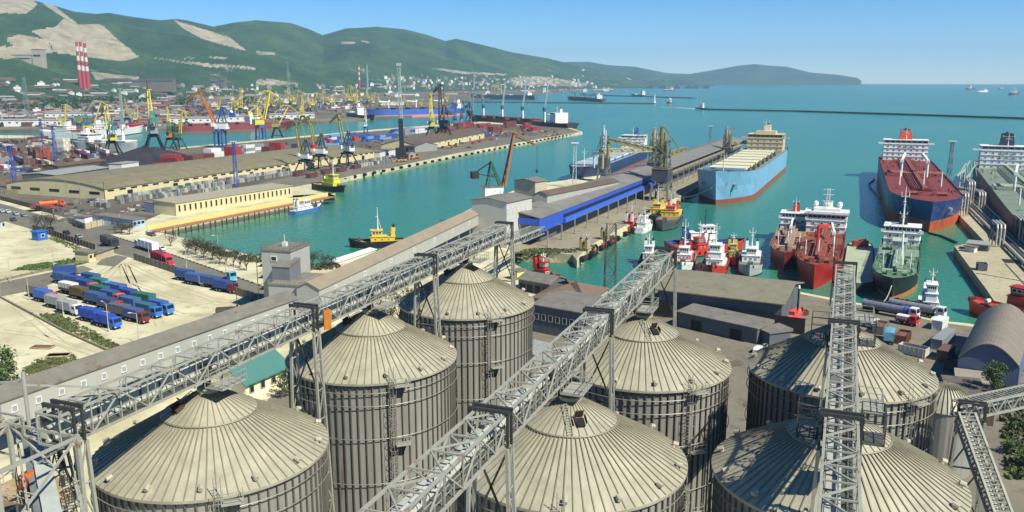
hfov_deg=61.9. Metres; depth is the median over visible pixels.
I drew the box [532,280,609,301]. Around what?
roof
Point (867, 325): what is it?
van
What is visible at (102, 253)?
guard shelter
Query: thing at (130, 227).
bare tree
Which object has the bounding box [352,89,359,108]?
portal crane
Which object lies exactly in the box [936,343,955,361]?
shipping container
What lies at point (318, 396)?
support tower
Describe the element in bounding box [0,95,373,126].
yard clutter
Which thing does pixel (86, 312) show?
cargo trailer
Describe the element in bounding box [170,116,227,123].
transit shed
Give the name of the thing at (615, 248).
lattice tower
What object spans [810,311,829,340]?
access cage
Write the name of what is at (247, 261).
bare tree
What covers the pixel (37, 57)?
factory
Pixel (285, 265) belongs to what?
elevator tower
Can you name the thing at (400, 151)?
mobile crane
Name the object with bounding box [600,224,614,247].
workboat
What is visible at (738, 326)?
lean to
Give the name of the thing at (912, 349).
dumpster
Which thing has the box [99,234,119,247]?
cargo truck
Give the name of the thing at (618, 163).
bulk carrier
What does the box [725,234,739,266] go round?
tugboat
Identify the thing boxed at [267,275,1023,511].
silo yard
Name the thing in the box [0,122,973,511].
ground
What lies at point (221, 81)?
factory
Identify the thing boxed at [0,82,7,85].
long shed
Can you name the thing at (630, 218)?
tugboat
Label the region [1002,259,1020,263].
drain grate
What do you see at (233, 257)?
bare tree
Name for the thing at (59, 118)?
portal crane
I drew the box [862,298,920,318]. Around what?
semi truck
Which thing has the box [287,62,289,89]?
pylon
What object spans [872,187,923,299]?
tanker
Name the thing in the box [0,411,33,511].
pipe rack
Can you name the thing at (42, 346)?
board tray
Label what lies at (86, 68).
chimney
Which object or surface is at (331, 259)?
bare tree
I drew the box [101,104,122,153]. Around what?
portal crane
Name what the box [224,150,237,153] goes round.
shipping container
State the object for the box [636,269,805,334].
warehouse
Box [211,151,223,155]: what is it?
shipping container
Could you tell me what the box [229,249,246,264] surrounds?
bare tree
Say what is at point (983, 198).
pipe gantry
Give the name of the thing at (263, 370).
house
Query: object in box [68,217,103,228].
fence
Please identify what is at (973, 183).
pipe gantry
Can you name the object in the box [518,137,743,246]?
pier warehouse
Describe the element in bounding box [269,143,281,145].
shipping container
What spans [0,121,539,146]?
containers
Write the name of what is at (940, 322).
shipping container
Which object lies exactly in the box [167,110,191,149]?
portal crane
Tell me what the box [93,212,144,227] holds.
gatehouse
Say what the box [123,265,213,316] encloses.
tyre track
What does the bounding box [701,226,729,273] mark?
tugboat
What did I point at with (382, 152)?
shed
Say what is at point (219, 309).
dumpster
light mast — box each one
[5,144,16,180]
[38,118,43,141]
[49,124,58,161]
[230,140,238,186]
[571,142,578,184]
[946,140,956,181]
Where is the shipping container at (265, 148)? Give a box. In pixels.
[261,147,270,149]
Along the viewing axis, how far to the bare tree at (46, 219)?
353.79 m
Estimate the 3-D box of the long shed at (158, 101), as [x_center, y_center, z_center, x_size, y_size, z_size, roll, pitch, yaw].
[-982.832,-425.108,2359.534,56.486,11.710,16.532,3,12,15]
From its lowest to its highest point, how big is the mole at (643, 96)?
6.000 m
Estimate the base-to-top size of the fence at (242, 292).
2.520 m
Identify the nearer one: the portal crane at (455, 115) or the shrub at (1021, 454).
the shrub at (1021, 454)
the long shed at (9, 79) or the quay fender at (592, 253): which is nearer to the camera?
the quay fender at (592, 253)
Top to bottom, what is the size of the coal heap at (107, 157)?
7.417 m
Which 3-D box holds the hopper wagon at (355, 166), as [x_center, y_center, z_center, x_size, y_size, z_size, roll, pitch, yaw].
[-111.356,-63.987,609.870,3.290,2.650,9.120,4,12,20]
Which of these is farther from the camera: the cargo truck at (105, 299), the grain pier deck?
the grain pier deck
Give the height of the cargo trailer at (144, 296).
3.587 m
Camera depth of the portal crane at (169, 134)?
768.48 m
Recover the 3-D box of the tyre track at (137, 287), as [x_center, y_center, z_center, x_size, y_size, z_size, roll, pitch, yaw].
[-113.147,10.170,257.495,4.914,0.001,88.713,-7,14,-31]
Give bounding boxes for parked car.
[753,345,763,352]
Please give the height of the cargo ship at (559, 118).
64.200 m
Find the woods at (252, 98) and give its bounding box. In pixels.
[239,97,258,103]
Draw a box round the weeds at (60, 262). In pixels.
[11,257,87,270]
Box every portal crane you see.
[54,104,73,124]
[74,110,87,127]
[76,100,115,132]
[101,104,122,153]
[124,98,131,123]
[129,106,143,122]
[145,89,165,149]
[164,107,177,149]
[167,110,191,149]
[185,90,235,147]
[213,96,224,114]
[226,92,238,112]
[236,88,245,113]
[244,90,263,113]
[246,90,282,139]
[260,92,274,111]
[266,90,275,112]
[266,105,298,137]
[275,92,289,112]
[283,88,294,108]
[285,121,315,174]
[289,90,303,109]
[297,96,307,123]
[297,115,332,169]
[306,94,311,111]
[310,92,319,110]
[316,87,325,106]
[319,91,329,108]
[326,89,340,107]
[329,113,357,167]
[330,92,340,105]
[341,86,346,105]
[344,85,354,104]
[346,88,356,105]
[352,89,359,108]
[358,89,370,105]
[363,109,367,132]
[365,88,371,106]
[370,92,376,107]
[426,93,436,134]
[433,84,451,134]
[451,104,457,123]
[458,101,464,122]
[464,92,477,122]
[470,130,537,196]
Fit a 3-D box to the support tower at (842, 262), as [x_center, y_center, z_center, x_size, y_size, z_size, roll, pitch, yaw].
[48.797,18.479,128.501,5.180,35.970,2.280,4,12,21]
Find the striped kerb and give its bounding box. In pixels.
[113,235,262,286]
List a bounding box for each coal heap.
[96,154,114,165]
[97,146,186,165]
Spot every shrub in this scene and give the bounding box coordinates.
[1000,437,1020,452]
[1017,446,1023,462]
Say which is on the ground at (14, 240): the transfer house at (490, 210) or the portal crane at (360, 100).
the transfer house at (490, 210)
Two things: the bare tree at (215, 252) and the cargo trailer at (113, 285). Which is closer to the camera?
the cargo trailer at (113, 285)
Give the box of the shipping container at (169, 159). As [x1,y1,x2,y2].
[161,158,177,161]
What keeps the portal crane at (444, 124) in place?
on the container yard at (116, 207)
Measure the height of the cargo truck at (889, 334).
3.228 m
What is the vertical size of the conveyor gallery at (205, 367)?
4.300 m
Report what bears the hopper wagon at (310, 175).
on the quay apron
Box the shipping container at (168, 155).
[161,154,176,157]
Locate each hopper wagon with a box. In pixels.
[292,171,304,175]
[306,173,317,177]
[320,169,331,173]
[336,167,346,171]
[351,164,360,168]
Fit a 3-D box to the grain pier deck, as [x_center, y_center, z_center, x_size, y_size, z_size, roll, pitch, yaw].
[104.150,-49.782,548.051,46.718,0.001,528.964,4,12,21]
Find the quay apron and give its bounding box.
[121,130,578,213]
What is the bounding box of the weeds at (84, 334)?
[39,312,118,348]
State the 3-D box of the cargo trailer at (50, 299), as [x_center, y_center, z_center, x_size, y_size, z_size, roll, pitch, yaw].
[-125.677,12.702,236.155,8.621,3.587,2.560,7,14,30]
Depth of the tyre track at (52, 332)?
212.17 m
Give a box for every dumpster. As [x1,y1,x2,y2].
[215,306,237,313]
[872,320,888,334]
[894,329,911,342]
[898,342,929,357]
[976,262,987,270]
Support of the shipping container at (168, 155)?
on the shipping container at (169, 159)
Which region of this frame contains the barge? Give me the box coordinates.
[841,238,874,291]
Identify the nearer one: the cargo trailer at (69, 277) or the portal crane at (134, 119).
the cargo trailer at (69, 277)
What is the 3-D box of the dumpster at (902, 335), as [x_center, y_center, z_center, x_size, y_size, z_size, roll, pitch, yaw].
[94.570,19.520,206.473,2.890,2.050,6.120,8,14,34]
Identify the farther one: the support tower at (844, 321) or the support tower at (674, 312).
the support tower at (674, 312)
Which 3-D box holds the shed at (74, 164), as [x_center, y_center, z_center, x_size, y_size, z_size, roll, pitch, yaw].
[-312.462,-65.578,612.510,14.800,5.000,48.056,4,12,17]
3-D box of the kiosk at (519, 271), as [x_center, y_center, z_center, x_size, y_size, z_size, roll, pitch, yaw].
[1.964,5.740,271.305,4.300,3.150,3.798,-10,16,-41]
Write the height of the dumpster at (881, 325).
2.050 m
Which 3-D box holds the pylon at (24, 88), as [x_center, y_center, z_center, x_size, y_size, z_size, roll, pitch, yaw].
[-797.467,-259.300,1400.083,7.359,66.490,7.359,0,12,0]
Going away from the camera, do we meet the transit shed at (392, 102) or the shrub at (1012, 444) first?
the shrub at (1012, 444)
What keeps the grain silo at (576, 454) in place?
on the silo yard at (923, 334)
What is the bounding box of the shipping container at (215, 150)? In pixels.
[209,148,220,151]
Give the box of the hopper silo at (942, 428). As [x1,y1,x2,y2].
[929,381,975,478]
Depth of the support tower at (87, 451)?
70.83 m
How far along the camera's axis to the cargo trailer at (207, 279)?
259.42 m
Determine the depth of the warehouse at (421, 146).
752.80 m
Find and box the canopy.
[954,368,990,390]
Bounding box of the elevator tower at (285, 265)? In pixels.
[255,235,325,316]
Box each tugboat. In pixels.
[311,159,345,192]
[348,210,402,248]
[624,205,636,232]
[664,207,744,252]
[667,221,712,257]
[673,221,696,269]
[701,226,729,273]
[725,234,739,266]
[968,274,1023,316]
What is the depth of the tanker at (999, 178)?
481.00 m
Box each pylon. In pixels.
[22,78,31,117]
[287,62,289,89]
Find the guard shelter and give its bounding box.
[94,247,114,260]
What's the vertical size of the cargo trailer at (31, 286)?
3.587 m
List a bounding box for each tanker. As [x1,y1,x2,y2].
[769,198,806,270]
[795,188,849,289]
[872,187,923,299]
[877,128,963,231]
[972,131,1023,239]
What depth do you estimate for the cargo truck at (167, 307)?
229.53 m
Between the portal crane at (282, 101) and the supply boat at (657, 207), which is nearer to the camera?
the supply boat at (657, 207)
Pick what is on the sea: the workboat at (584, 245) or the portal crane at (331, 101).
the workboat at (584, 245)
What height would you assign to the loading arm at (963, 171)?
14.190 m
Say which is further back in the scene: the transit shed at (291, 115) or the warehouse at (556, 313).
the transit shed at (291, 115)
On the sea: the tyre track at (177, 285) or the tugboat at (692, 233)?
the tugboat at (692, 233)
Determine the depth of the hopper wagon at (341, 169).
586.10 m
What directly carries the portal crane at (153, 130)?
on the container yard at (116, 207)
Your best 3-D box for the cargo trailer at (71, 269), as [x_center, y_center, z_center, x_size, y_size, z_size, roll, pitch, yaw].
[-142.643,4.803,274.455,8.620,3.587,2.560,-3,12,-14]
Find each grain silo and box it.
[88,385,331,511]
[285,307,457,511]
[398,262,533,445]
[457,395,687,511]
[558,312,731,511]
[710,411,971,511]
[744,323,938,453]
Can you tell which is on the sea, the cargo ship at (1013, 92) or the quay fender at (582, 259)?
the cargo ship at (1013, 92)
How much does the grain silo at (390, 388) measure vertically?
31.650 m
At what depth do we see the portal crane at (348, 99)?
1978.29 m
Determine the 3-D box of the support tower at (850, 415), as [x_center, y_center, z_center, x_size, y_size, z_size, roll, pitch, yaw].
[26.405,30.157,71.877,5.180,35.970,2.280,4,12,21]
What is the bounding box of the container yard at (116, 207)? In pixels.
[0,123,574,229]
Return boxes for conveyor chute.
[15,419,84,511]
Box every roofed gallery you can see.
[0,290,298,439]
[295,209,478,307]
[533,178,619,202]
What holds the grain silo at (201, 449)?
on the silo yard at (923, 334)
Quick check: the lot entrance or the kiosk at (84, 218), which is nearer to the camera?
the lot entrance
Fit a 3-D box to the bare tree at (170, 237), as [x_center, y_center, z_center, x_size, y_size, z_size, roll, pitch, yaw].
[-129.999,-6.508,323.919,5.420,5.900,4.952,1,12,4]
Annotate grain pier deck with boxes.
[509,172,697,258]
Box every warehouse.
[6,145,374,199]
[22,165,109,179]
[381,128,483,148]
[384,140,437,151]
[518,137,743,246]
[533,290,614,338]
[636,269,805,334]
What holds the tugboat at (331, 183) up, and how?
on the sea
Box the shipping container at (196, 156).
[190,154,203,158]
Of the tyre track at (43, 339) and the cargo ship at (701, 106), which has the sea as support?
the cargo ship at (701, 106)
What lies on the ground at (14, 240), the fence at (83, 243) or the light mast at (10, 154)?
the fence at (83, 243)
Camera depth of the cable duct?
280.72 m
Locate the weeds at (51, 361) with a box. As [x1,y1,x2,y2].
[22,354,78,375]
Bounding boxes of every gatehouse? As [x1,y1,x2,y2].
[73,248,97,261]
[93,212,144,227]
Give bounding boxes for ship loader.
[592,125,610,178]
[601,128,663,186]
[607,126,686,201]
[721,127,747,158]
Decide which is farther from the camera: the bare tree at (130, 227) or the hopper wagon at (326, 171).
the hopper wagon at (326, 171)
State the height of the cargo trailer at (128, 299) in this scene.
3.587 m
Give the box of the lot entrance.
[96,255,126,266]
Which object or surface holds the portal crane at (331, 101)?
on the shore
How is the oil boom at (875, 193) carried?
on the sea
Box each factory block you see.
[112,115,119,120]
[124,108,134,113]
[345,104,352,108]
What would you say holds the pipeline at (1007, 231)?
on the oil pier
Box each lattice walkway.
[949,384,1023,419]
[954,412,1013,511]
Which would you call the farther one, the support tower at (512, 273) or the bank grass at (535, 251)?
the bank grass at (535, 251)
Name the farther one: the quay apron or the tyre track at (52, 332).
the quay apron
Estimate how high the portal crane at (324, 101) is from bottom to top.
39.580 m
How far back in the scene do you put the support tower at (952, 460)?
98.39 m
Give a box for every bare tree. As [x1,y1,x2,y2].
[26,215,41,225]
[27,208,57,227]
[39,210,59,225]
[108,217,117,229]
[114,220,129,233]
[122,220,138,234]
[161,233,175,245]
[180,238,197,252]
[186,236,203,254]
[189,239,214,257]
[199,240,223,259]
[210,246,228,263]
[218,250,232,264]
[225,248,240,266]
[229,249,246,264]
[240,253,254,270]
[310,249,320,262]
[313,250,332,266]
[327,256,336,263]
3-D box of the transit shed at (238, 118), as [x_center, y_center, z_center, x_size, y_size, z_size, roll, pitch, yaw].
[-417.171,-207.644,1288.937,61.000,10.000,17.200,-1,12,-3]
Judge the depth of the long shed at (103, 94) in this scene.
2826.31 m
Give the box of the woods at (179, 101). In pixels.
[175,94,194,104]
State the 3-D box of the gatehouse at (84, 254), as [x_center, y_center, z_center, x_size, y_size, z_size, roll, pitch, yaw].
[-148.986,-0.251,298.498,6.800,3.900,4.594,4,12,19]
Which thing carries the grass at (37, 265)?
on the ground at (14, 240)
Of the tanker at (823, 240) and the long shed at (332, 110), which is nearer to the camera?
the tanker at (823, 240)
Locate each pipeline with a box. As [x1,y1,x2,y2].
[963,201,1023,264]
[966,197,1023,254]
[969,203,1023,258]
[971,198,1023,248]
[975,196,1023,242]
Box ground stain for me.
[730,359,743,366]
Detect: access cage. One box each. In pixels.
[795,396,821,440]
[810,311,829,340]
[858,316,876,347]
[860,401,887,446]
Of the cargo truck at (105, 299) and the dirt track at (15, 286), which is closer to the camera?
the cargo truck at (105, 299)
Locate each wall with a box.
[0,261,82,281]
[0,295,107,349]
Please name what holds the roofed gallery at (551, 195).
on the grain pier deck
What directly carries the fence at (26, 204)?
on the container yard at (116, 207)
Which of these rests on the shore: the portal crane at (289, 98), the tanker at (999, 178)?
the portal crane at (289, 98)
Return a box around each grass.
[17,261,50,269]
[23,357,70,370]
[43,313,78,331]
[90,335,119,346]
[515,247,576,256]
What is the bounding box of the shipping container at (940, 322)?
[931,315,948,330]
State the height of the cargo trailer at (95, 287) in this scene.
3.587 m
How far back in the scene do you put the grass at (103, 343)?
206.01 m
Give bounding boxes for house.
[0,219,6,230]
[192,349,287,396]
[470,192,532,248]
[513,177,547,199]
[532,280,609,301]
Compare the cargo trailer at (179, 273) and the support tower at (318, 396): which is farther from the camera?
the cargo trailer at (179, 273)
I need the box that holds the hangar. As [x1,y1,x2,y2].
[957,303,1023,393]
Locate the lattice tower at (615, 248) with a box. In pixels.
[603,223,616,296]
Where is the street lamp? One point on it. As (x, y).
(108, 328)
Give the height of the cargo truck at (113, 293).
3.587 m
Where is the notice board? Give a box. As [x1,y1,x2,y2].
[323,309,331,329]
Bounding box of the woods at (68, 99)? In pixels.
[41,95,113,104]
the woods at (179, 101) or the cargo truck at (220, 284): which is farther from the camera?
the woods at (179, 101)
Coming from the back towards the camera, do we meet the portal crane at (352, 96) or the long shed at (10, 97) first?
the long shed at (10, 97)
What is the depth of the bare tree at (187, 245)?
307.20 m
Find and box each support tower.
[41,398,98,511]
[289,302,334,511]
[414,253,440,337]
[466,402,515,511]
[493,221,515,286]
[579,306,614,411]
[650,246,676,327]
[810,408,864,511]
[819,318,859,409]
[827,260,857,323]
[948,399,987,511]
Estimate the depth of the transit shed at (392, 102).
2154.72 m
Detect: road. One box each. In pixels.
[0,203,263,300]
[60,213,124,234]
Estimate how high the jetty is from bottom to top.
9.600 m
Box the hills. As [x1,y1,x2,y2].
[0,0,674,102]
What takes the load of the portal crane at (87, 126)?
on the container yard at (116, 207)
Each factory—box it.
[12,49,46,67]
[103,78,175,91]
[203,77,226,87]
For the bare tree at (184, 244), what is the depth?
311.63 m
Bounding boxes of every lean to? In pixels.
[677,303,774,343]
[760,323,792,345]
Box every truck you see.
[32,287,57,301]
[38,199,65,205]
[52,271,70,283]
[55,299,82,315]
[69,285,90,300]
[74,278,97,286]
[88,276,110,284]
[93,311,121,329]
[96,295,122,310]
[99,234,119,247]
[99,288,124,297]
[117,287,137,295]
[122,306,150,323]
[134,238,158,251]
[135,301,162,318]
[147,298,174,315]
[150,250,174,265]
[184,272,205,286]
[213,278,238,293]
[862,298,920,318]
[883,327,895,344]
[888,297,946,317]
[895,313,919,326]
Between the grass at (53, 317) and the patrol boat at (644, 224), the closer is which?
the grass at (53, 317)
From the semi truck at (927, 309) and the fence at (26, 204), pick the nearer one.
the semi truck at (927, 309)
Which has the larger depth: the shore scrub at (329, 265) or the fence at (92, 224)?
the fence at (92, 224)
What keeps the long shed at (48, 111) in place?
on the shore
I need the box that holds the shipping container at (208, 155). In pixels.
[202,153,214,157]
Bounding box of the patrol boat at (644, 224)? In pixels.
[634,208,652,234]
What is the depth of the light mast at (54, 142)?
654.79 m
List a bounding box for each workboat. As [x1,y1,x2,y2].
[579,233,597,260]
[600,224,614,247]
[638,234,656,268]
[737,230,763,276]
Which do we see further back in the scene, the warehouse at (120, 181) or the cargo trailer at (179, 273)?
the warehouse at (120, 181)
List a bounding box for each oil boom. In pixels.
[868,178,880,198]
[928,232,957,243]
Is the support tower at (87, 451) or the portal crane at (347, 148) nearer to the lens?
the support tower at (87, 451)
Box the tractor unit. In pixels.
[221,271,236,280]
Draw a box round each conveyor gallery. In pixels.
[22,223,510,448]
[357,249,674,511]
[817,264,883,511]
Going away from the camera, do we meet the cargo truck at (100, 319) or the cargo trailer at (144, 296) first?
the cargo truck at (100, 319)
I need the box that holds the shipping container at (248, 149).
[244,147,254,151]
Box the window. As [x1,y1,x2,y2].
[270,256,276,260]
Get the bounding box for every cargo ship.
[39,119,82,139]
[72,125,138,153]
[90,118,143,138]
[170,112,293,131]
[346,103,374,120]
[366,99,465,116]
[470,82,579,128]
[470,84,537,99]
[567,92,605,101]
[630,90,646,95]
[695,102,703,109]
[965,85,975,89]
[976,88,987,92]
[1009,88,1019,94]
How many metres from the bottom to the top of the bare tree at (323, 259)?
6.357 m
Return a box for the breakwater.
[702,108,1023,118]
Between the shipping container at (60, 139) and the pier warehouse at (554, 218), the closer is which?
the pier warehouse at (554, 218)
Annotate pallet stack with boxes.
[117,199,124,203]
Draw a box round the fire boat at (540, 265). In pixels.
[532,252,559,275]
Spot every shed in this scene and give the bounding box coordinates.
[0,78,15,80]
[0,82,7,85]
[0,96,14,98]
[0,115,25,118]
[0,119,71,125]
[23,100,39,102]
[26,94,41,97]
[35,85,50,87]
[37,111,63,112]
[42,158,105,169]
[44,112,92,117]
[53,90,67,92]
[63,79,78,82]
[91,93,107,95]
[94,113,124,116]
[108,161,138,169]
[118,82,131,84]
[137,117,168,121]
[143,201,153,212]
[146,100,166,102]
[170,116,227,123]
[215,115,245,121]
[269,113,302,118]
[295,112,314,117]
[326,109,344,111]
[372,148,395,157]
[380,101,403,104]
[402,94,413,96]
[517,270,568,293]
[533,339,553,366]
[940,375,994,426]
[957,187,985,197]
[966,239,991,251]
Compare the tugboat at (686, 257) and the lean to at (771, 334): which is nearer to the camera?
the lean to at (771, 334)
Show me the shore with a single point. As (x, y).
(323, 116)
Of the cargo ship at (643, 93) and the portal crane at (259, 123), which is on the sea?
the cargo ship at (643, 93)
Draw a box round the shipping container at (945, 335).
[930,327,955,349]
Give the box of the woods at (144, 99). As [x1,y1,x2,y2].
[105,96,159,103]
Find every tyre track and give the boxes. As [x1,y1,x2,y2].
[0,329,77,350]
[11,306,97,354]
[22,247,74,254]
[22,262,123,293]
[118,263,164,325]
[120,263,222,304]
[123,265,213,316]
[126,264,233,302]
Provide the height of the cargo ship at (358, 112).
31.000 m
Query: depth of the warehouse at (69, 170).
532.11 m
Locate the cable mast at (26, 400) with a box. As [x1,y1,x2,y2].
[0,372,138,463]
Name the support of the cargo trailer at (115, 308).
on the ground at (14, 240)
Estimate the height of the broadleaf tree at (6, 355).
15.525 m
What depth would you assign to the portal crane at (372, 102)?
1943.18 m
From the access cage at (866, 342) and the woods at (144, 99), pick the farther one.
the woods at (144, 99)
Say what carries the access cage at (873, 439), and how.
attached to the conveyor gallery at (840, 482)
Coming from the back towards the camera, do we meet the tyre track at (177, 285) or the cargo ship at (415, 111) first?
the cargo ship at (415, 111)
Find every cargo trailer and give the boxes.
[26,283,47,296]
[44,293,66,307]
[52,265,79,274]
[58,280,78,294]
[64,274,84,281]
[77,306,101,322]
[80,271,100,278]
[84,290,106,305]
[88,283,109,290]
[105,281,126,289]
[107,302,131,318]
[118,294,140,305]
[132,291,155,300]
[174,268,194,280]
[199,274,220,288]
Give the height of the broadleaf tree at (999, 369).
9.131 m
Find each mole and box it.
[462,101,654,103]
[580,94,693,97]
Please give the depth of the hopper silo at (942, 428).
134.26 m
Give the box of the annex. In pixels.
[332,247,376,264]
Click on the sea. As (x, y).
(839, 153)
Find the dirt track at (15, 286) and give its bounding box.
[0,266,92,295]
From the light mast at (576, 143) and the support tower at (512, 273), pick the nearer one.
the support tower at (512, 273)
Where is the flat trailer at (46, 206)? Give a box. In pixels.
[29,204,55,208]
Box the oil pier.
[953,186,1023,304]
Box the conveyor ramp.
[500,226,544,245]
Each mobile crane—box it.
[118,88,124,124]
[395,63,408,157]
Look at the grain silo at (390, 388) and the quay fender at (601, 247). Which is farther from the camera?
the quay fender at (601, 247)
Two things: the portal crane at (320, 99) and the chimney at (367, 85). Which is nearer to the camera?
the portal crane at (320, 99)
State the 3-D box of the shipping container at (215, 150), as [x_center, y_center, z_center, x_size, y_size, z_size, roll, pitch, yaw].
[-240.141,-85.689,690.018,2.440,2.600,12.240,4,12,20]
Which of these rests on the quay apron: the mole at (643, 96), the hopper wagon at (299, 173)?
the hopper wagon at (299, 173)
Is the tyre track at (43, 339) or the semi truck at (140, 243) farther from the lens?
the semi truck at (140, 243)
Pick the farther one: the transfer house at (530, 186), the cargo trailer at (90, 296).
the transfer house at (530, 186)
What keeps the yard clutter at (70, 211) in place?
on the container yard at (116, 207)
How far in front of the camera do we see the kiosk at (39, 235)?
336.40 m
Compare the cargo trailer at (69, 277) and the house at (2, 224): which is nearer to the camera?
the cargo trailer at (69, 277)
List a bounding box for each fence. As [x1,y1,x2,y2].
[0,196,53,213]
[4,189,17,194]
[32,224,95,249]
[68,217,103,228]
[133,253,254,300]
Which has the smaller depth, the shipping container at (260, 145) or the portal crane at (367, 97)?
the shipping container at (260, 145)
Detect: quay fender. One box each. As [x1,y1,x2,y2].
[579,256,586,262]
[589,250,595,256]
[598,245,604,250]
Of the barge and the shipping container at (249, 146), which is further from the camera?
the shipping container at (249, 146)
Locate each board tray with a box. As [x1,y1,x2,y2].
[29,344,55,348]
[44,352,71,357]
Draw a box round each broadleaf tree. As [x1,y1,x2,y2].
[0,344,19,384]
[271,370,287,396]
[374,287,410,318]
[981,359,1010,395]
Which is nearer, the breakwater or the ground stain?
the ground stain
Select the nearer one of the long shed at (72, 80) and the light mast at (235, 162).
the light mast at (235, 162)
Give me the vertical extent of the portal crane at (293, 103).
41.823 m
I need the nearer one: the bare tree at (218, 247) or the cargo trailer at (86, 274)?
the cargo trailer at (86, 274)
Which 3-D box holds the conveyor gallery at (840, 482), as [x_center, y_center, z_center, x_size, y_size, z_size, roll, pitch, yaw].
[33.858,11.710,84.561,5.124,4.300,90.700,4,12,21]
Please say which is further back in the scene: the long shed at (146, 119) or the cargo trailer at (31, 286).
the long shed at (146, 119)
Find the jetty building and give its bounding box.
[152,183,292,215]
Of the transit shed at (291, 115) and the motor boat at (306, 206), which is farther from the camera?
the transit shed at (291, 115)
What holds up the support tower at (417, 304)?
on the silo yard at (923, 334)
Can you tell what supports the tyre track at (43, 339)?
on the ground at (14, 240)
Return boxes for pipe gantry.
[958,190,969,215]
[963,179,975,206]
[973,189,986,211]
[989,219,1006,246]
[1011,214,1023,242]
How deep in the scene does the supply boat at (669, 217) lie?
390.52 m
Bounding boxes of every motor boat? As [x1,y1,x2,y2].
[289,196,320,215]
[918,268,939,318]
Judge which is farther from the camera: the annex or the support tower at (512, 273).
the annex
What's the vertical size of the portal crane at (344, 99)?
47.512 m
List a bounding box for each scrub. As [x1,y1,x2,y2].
[184,238,340,269]
[996,394,1023,479]
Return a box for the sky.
[34,0,1023,83]
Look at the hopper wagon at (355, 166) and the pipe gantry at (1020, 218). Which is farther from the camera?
the hopper wagon at (355, 166)
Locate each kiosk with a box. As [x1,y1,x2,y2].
[30,229,48,240]
[74,214,92,222]
[509,267,526,279]
[963,244,978,252]
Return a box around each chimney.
[75,42,82,87]
[79,42,86,88]
[83,43,90,88]
[358,65,360,89]
[366,65,368,89]
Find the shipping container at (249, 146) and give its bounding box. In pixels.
[243,144,254,147]
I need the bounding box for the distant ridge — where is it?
[565,62,714,85]
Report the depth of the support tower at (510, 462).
70.00 m
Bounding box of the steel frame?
[0,420,87,511]
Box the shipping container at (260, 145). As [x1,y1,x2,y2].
[255,143,263,146]
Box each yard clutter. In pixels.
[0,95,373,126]
[0,125,107,175]
[51,171,143,221]
[322,129,558,148]
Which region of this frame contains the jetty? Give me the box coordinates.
[147,192,334,234]
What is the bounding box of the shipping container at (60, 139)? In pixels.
[53,138,64,141]
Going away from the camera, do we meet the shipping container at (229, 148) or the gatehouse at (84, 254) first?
the gatehouse at (84, 254)
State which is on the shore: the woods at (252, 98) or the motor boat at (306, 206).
the woods at (252, 98)
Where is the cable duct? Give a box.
[1005,263,1023,283]
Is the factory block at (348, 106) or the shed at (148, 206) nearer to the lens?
the shed at (148, 206)
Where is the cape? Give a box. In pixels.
[692,64,860,84]
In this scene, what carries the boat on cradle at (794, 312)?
on the silo yard at (923, 334)
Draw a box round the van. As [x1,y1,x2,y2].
[865,318,879,326]
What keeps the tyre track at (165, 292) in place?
on the ground at (14, 240)
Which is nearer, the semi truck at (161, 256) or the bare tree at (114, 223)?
the semi truck at (161, 256)
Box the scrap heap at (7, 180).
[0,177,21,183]
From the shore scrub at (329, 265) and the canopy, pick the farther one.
the shore scrub at (329, 265)
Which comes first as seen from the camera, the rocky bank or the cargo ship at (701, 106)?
the rocky bank
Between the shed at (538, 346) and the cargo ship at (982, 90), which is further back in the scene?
the cargo ship at (982, 90)
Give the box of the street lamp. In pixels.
[101,301,109,331]
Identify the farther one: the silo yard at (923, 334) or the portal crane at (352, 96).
the portal crane at (352, 96)
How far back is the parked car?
197.09 m
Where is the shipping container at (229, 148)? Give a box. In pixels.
[224,147,237,149]
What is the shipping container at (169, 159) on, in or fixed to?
on the shipping container
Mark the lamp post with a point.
(798, 297)
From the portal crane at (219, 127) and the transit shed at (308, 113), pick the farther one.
the transit shed at (308, 113)
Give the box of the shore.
[0,88,606,132]
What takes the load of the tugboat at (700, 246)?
on the sea
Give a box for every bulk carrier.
[569,127,647,177]
[697,119,788,204]
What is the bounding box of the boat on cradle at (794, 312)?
[788,306,803,317]
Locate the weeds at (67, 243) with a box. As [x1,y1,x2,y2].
[50,235,86,249]
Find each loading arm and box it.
[956,163,967,186]
[961,160,971,184]
[965,165,976,186]
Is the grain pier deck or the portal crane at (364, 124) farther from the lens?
the portal crane at (364, 124)
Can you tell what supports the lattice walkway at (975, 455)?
attached to the support tower at (952, 460)
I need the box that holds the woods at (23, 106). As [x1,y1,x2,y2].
[2,102,79,108]
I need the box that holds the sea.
[0,84,1023,323]
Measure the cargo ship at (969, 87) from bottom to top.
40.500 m
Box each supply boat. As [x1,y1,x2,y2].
[646,186,665,223]
[655,191,682,230]
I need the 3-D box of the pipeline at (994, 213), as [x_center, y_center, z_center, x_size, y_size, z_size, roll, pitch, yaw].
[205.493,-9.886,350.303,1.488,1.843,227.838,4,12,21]
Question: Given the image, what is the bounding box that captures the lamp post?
[797,285,799,310]
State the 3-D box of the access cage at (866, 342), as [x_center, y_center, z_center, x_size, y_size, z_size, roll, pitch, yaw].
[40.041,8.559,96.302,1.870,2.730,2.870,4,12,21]
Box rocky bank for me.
[516,247,572,262]
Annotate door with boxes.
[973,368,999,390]

